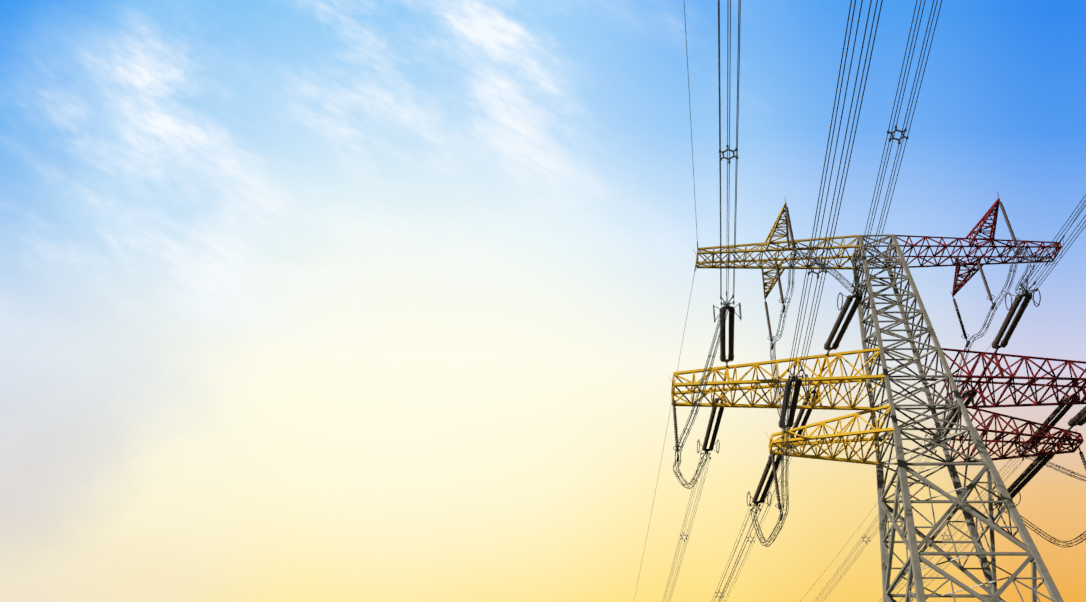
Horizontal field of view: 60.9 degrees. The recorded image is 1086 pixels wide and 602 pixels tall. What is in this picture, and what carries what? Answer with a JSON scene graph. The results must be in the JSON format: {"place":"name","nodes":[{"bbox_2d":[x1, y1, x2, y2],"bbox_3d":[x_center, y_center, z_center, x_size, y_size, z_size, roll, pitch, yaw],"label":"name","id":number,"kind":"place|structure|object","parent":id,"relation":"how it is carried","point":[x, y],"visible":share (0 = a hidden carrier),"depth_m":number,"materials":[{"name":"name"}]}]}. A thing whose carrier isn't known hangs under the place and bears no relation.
{"place":"outdoors","nodes":[
{"label":"outdoors","id":0,"kind":"place"},
{"bbox_2d":[0,0,1085,601],"label":"sky","id":1,"kind":"structure","parent":0,"point":[300,300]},
{"bbox_2d":[634,4,1084,599],"bbox_3d":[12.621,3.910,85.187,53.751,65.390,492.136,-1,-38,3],"label":"earth wires","id":2,"kind":"object","parent":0,"point":[694,272],"visible":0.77,"depth_m":72.09,"materials":[{"name":"grey metal"}]},
{"bbox_2d":[673,0,1085,547],"bbox_3d":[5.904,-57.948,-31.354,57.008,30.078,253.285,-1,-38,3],"label":"power lines","id":3,"kind":"object","parent":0,"point":[784,406],"visible":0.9,"depth_m":44.57,"materials":[{"name":"grey metal"}]},
{"bbox_2d":[675,126,1085,546],"bbox_3d":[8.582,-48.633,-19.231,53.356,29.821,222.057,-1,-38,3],"label":"cable spacers","id":4,"kind":"object","parent":3,"relation":"attached to","point":[889,140],"visible":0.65,"depth_m":53.76,"materials":[{"name":"grey metal"}]},
{"bbox_2d":[673,198,1085,520],"bbox_3d":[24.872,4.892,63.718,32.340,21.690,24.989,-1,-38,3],"label":"insulator fittings","id":5,"kind":"object","parent":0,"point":[857,292],"visible":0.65,"depth_m":60.24,"materials":[{"name":"grey metal"}]},
{"bbox_2d":[662,447,1025,601],"bbox_3d":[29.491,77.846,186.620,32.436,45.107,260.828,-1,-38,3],"label":"power lines","id":6,"kind":"object","parent":5,"relation":"attached to","point":[844,560],"visible":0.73,"depth_m":84.50,"materials":[{"name":"silver metal"}]},
{"bbox_2d":[680,532,950,600],"bbox_3d":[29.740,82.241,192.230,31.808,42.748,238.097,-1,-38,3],"label":"cable spacers","id":7,"kind":"object","parent":6,"relation":"attached to","point":[754,541],"visible":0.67,"depth_m":88.70,"materials":[{"name":"silver metal"}]},
{"bbox_2d":[672,202,1085,509],"bbox_3d":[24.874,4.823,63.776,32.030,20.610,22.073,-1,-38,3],"label":"insulators","id":8,"kind":"object","parent":5,"relation":"attached to","point":[1077,418],"visible":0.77,"depth_m":62.98,"materials":[{"name":"black ceramic"}]},
{"label":"terrain","id":9,"kind":"structure","parent":0,"visible":0},
{"bbox_2d":[852,234,1063,601],"bbox_3d":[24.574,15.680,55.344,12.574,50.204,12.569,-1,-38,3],"label":"pylon tower body","id":10,"kind":"structure","parent":9,"relation":"on","point":[911,565],"depth_m":58.91,"materials":[{"name":"metal"}]},
{"bbox_2d":[693,199,860,298],"bbox_3d":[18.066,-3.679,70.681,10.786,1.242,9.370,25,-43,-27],"label":"upper crossarm","id":11,"kind":"object","parent":10,"relation":"attached to","point":[778,249],"visible":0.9,"depth_m":70.24,"materials":[{"name":"paint"}]},
{"bbox_2d":[668,348,893,464],"bbox_3d":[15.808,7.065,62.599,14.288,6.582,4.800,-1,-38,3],"label":"lower crossarms","id":12,"kind":"object","parent":10,"relation":"attached to","point":[819,378],"visible":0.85,"depth_m":62.39,"materials":[{"name":"paint"}]},
{"bbox_2d":[888,192,1061,295],"bbox_3d":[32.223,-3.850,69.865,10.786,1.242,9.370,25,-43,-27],"label":"upper crossarm","id":13,"kind":"object","parent":10,"relation":"attached to","point":[992,226],"visible":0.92,"depth_m":69.29,"materials":[{"name":"paint"}]},
{"bbox_2d":[927,348,1085,461],"bbox_3d":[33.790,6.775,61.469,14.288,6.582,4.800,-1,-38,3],"label":"lower crossarms","id":14,"kind":"object","parent":10,"relation":"attached to","point":[1066,434],"visible":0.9,"depth_m":61.27,"materials":[{"name":"paint"}]}
]}

